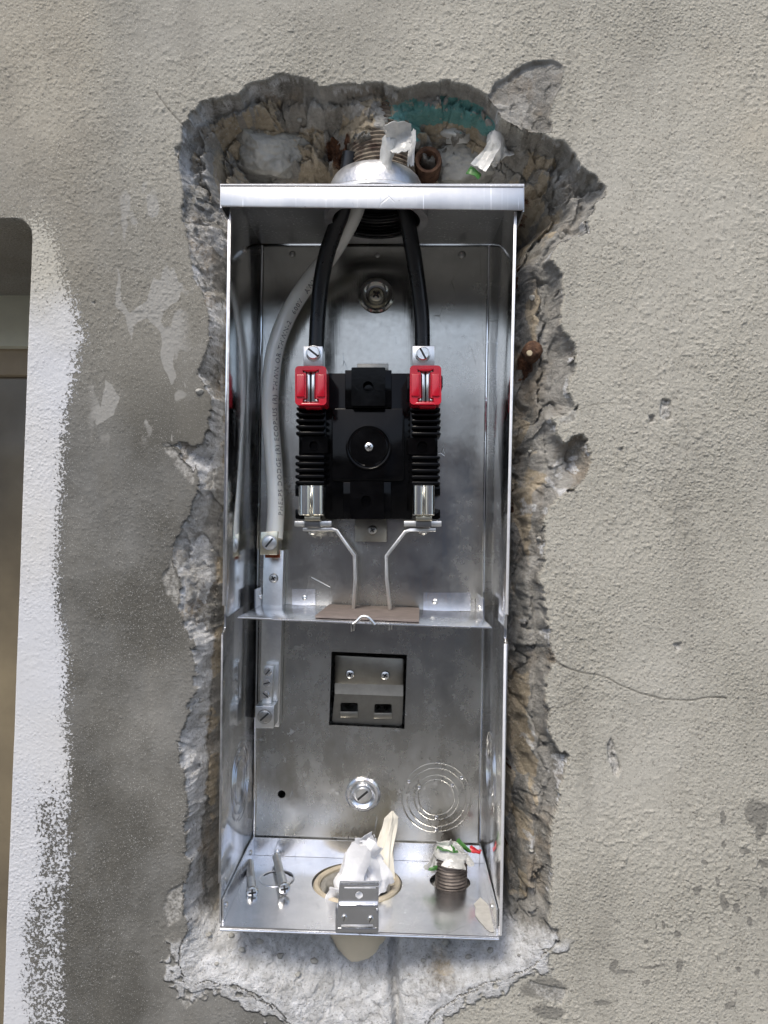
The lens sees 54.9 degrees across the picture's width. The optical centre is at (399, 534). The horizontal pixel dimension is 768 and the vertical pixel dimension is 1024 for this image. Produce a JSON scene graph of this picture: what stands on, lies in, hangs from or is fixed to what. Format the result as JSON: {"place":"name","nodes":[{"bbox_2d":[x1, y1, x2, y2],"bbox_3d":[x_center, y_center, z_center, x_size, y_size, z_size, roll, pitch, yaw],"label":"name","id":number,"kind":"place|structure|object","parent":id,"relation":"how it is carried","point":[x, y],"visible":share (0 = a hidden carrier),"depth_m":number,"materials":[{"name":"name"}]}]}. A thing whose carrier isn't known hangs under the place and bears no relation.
{"place":"outdoors","nodes":[
{"label":"outdoors","id":0,"kind":"place"},
{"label":"ground","id":1,"kind":"structure","parent":0,"visible":0},
{"bbox_2d":[0,0,767,1023],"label":"stucco wall","id":2,"kind":"structure","parent":1,"relation":"on","point":[634,132],"depth_m":0.53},
{"bbox_2d":[0,295,29,1023],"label":"window","id":3,"kind":"structure","parent":2,"relation":"attached to","point":[14,321],"depth_m":0.72,"materials":[{"name":"paint"}]},
{"bbox_2d":[195,388,203,394],"bbox_3d":[-0.144,-0.102,0.529,0.006,0.004,0.004,0,0,0],"label":"mortar crumb","id":4,"kind":"object","parent":2,"relation":"on","point":[199,391],"visible":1,"depth_m":0.53,"materials":[{"name":"grey concrete"}]},
{"bbox_2d":[256,938,263,943],"bbox_3d":[-0.104,0.302,0.549,0.006,0.004,0.005,0,0,0],"label":"mortar crumb","id":5,"kind":"object","parent":2,"relation":"on","point":[259,941],"visible":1,"depth_m":0.55,"materials":[{"name":"grey concrete"}]},
{"bbox_2d":[235,129,311,178],"bbox_3d":[-0.100,-0.304,0.589,0.075,0.052,0.065,0,0,0],"label":"masonry lump","id":6,"kind":"object","parent":2,"relation":"on","point":[262,154],"visible":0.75,"depth_m":0.57,"materials":[{"name":"grey stone"}]},
{"bbox_2d":[277,953,283,958],"bbox_3d":[-0.088,0.311,0.546,0.005,0.004,0.005,0,0,0],"label":"mortar crumb","id":7,"kind":"object","parent":2,"relation":"on","point":[279,955],"visible":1,"depth_m":0.54,"materials":[{"name":"grey concrete"}]},
{"bbox_2d":[310,957,317,963],"bbox_3d":[-0.064,0.316,0.549,0.006,0.004,0.005,0,0,0],"label":"mortar crumb","id":8,"kind":"object","parent":2,"relation":"on","point":[313,960],"visible":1,"depth_m":0.55,"materials":[{"name":"grey concrete"}]},
{"bbox_2d":[218,184,523,940],"bbox_3d":[-0.021,0.017,0.580,0.214,0.535,0.139,0,0,0],"label":"meter box","id":9,"kind":"object","parent":2,"relation":"attached to","point":[432,770],"visible":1,"depth_m":0.64,"materials":[{"name":"metal"}]},
{"bbox_2d":[246,859,257,895],"bbox_3d":[-0.119,0.273,0.589,0.009,0.009,0.055,0,0,-14],"label":"machine screw","id":10,"kind":"object","parent":9,"relation":"on","point":[252,889],"visible":1,"depth_m":0.58,"materials":[{"name":"metal"}]},
{"bbox_2d":[255,531,285,727],"bbox_3d":[-0.108,0.080,0.616,0.020,0.164,0.038,0,0,0],"label":"neutral bar","id":11,"kind":"object","parent":9,"relation":"attached to","point":[268,710],"visible":1,"depth_m":0.62,"materials":[{"name":"metal"}]},
{"bbox_2d":[261,209,364,539],"bbox_3d":[-0.067,-0.142,0.600,0.104,0.293,0.029,0,0,22],"label":"neutral cable","id":12,"kind":"object","parent":11,"relation":"attached to","point":[296,299],"visible":0.83,"depth_m":0.61,"materials":[{"name":"grey plastic"}]},
{"bbox_2d":[272,853,289,893],"bbox_3d":[-0.096,0.271,0.593,0.009,0.009,0.061,0,0,-16],"label":"machine screw","id":13,"kind":"object","parent":9,"relation":"on","point":[283,886],"visible":1,"depth_m":0.58,"materials":[{"name":"metal"}]},
{"bbox_2d":[314,865,400,961],"bbox_3d":[-0.034,0.347,0.590,0.070,0.141,0.070,0,0,0],"label":"drain conduit","id":14,"kind":"object","parent":9,"relation":"in","point":[355,948],"visible":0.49,"depth_m":0.56,"materials":[{"name":"beige plastic"}]},
{"bbox_2d":[334,832,394,897],"bbox_3d":[-0.028,0.257,0.571,0.048,0.053,0.046,0,0,0],"label":"tissue wad","id":15,"kind":"object","parent":14,"relation":"in","point":[363,858],"visible":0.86,"depth_m":0.56,"materials":[{"name":"paper"}]},
{"bbox_2d":[325,887,338,899],"bbox_3d":[-0.045,0.275,0.560,0.019,0.023,0.016,0,0,-28],"label":"tissue flap","id":16,"kind":"object","parent":15,"relation":"on","point":[332,892],"visible":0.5,"depth_m":0.56,"materials":[{"name":"paper"}]},
{"bbox_2d":[377,811,397,891],"bbox_3d":[-0.013,0.256,0.599,0.022,0.059,0.020,0,0,0],"label":"twisted strip","id":17,"kind":"object","parent":14,"relation":"in","point":[386,838],"visible":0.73,"depth_m":0.60,"materials":[{"name":"white plastic"}]},
{"bbox_2d":[315,604,418,621],"bbox_3d":[-0.023,0.062,0.584,0.079,0.005,0.091,0,0,0],"label":"fibre board","id":18,"kind":"object","parent":9,"relation":"on","point":[380,613],"visible":1,"depth_m":0.57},
{"bbox_2d":[294,345,442,631],"bbox_3d":[-0.025,-0.035,0.600,0.120,0.227,0.052,0,0,0],"label":"meter socket","id":19,"kind":"object","parent":9,"relation":"attached to","point":[368,457],"visible":0.98,"depth_m":0.59,"materials":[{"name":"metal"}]},
{"bbox_2d":[309,150,354,348],"bbox_3d":[-0.052,-0.217,0.576,0.014,0.144,0.060,0,0,-41],"label":"power cable","id":20,"kind":"object","parent":19,"relation":"attached to","point":[328,250],"visible":0.82,"depth_m":0.58,"materials":[{"name":"black rubber"}]},
{"bbox_2d":[397,209,429,345],"bbox_3d":[0.009,-0.217,0.579,0.014,0.148,0.049,0,0,28],"label":"power cable","id":21,"kind":"object","parent":19,"relation":"attached to","point":[411,243],"visible":0.7,"depth_m":0.58,"materials":[{"name":"black rubber"}]},
{"bbox_2d":[324,160,428,241],"bbox_3d":[-0.018,-0.257,0.565,0.096,0.036,0.096,0,0,0],"label":"conduit hub","id":22,"kind":"object","parent":9,"relation":"attached to","point":[378,225],"visible":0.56,"depth_m":0.55,"materials":[{"name":"metal"}]},
{"bbox_2d":[349,98,415,173],"bbox_3d":[-0.014,-0.327,0.569,0.052,0.118,0.052,0,0,0],"label":"service pipe","id":23,"kind":"object","parent":22,"relation":"attached to","point":[369,149],"visible":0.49,"depth_m":0.55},
{"bbox_2d":[380,135,395,169],"bbox_3d":[-0.009,-0.273,0.531,0.016,0.024,0.011,0,0,0],"label":"plastic scrap","id":24,"kind":"object","parent":22,"relation":"on","point":[386,154],"visible":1,"depth_m":0.53,"materials":[{"name":"white plastic"}]},
{"bbox_2d":[384,121,411,153],"bbox_3d":[-0.001,-0.280,0.523,0.018,0.022,0.012,0,0,12],"label":"plastic scrap","id":25,"kind":"object","parent":22,"relation":"hanging from","point":[400,132],"visible":1,"depth_m":0.52,"materials":[{"name":"white plastic"}]},
{"bbox_2d":[407,129,415,166],"bbox_3d":[0.008,-0.279,0.534,0.006,0.028,0.003,0,0,0],"label":"plastic scrap","id":26,"kind":"object","parent":22,"relation":"hanging from","point":[410,158],"visible":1,"depth_m":0.53,"materials":[{"name":"white plastic"}]},
{"bbox_2d":[435,859,466,890],"bbox_3d":[0.041,0.295,0.598,0.026,0.072,0.026,0,0,0],"label":"threaded nipple","id":27,"kind":"object","parent":9,"relation":"in","point":[449,879],"visible":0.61,"depth_m":0.59,"materials":[{"name":"metal"}]},
{"bbox_2d":[423,838,481,872],"bbox_3d":[0.042,0.257,0.592,0.048,0.029,0.022,0,0,0],"label":"plastic rag","id":28,"kind":"object","parent":9,"relation":"in","point":[452,854],"visible":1,"depth_m":0.59,"materials":[{"name":"white plastic"}]},
{"bbox_2d":[474,897,493,931],"bbox_3d":[0.061,0.281,0.547,0.012,0.001,0.050,0,0,0],"label":"label remnant","id":29,"kind":"object","parent":9,"relation":"in","point":[482,913],"visible":1,"depth_m":0.55,"materials":[{"name":"paper"}]},
{"bbox_2d":[414,146,441,183],"bbox_3d":[0.021,-0.286,0.574,0.022,0.022,0.021,0,0,0],"label":"pipe stub","id":30,"kind":"object","parent":2,"relation":"attached to","point":[430,176],"visible":0.94,"depth_m":0.56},
{"bbox_2d":[442,939,449,944],"bbox_3d":[0.034,0.305,0.554,0.006,0.005,0.005,0,0,0],"label":"mortar crumb","id":31,"kind":"object","parent":2,"relation":"on","point":[445,941],"visible":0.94,"depth_m":0.55,"materials":[{"name":"grey concrete"}]},
{"bbox_2d":[440,127,470,143],"bbox_3d":[0.042,-0.309,0.570,0.034,0.015,0.018,0,0,10],"label":"plastic scrap","id":32,"kind":"object","parent":2,"relation":"attached to","point":[448,133],"visible":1,"depth_m":0.56,"materials":[{"name":"grey plastic"}]},
{"bbox_2d":[437,143,494,183],"bbox_3d":[0.056,-0.301,0.598,0.068,0.051,0.051,0,0,-24],"label":"masonry lump","id":33,"kind":"object","parent":2,"relation":"on","point":[461,159],"visible":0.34,"depth_m":0.58,"materials":[{"name":"grey stone"}]},
{"bbox_2d":[465,954,471,959],"bbox_3d":[0.050,0.311,0.544,0.005,0.004,0.004,0,0,0],"label":"mortar crumb","id":34,"kind":"object","parent":2,"relation":"on","point":[468,956],"visible":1,"depth_m":0.54,"materials":[{"name":"grey concrete"}]},
{"bbox_2d":[466,129,514,178],"bbox_3d":[0.068,-0.287,0.546,0.036,0.053,0.021,0,0,-39],"label":"plastic bag","id":35,"kind":"object","parent":2,"relation":"attached to","point":[494,152],"visible":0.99,"depth_m":0.54,"materials":[{"name":"white plastic"}]},
{"bbox_2d":[487,947,493,953],"bbox_3d":[0.067,0.305,0.543,0.006,0.004,0.005,0,0,0],"label":"mortar crumb","id":36,"kind":"object","parent":2,"relation":"on","point":[490,950],"visible":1,"depth_m":0.54,"materials":[{"name":"grey concrete"}]},
{"bbox_2d":[521,341,542,362],"bbox_3d":[0.098,-0.135,0.548,0.015,0.015,0.019,0,0,-11],"label":"rusty bolt","id":37,"kind":"object","parent":2,"relation":"attached to","point":[531,351],"visible":1,"depth_m":0.54,"materials":[{"name":"brown metal"}]},
{"bbox_2d":[529,295,534,300],"bbox_3d":[0.099,-0.175,0.549,0.006,0.004,0.005,0,0,0],"label":"mortar crumb","id":38,"kind":"object","parent":2,"relation":"on","point":[531,297],"visible":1,"depth_m":0.55,"materials":[{"name":"grey concrete"}]}
]}

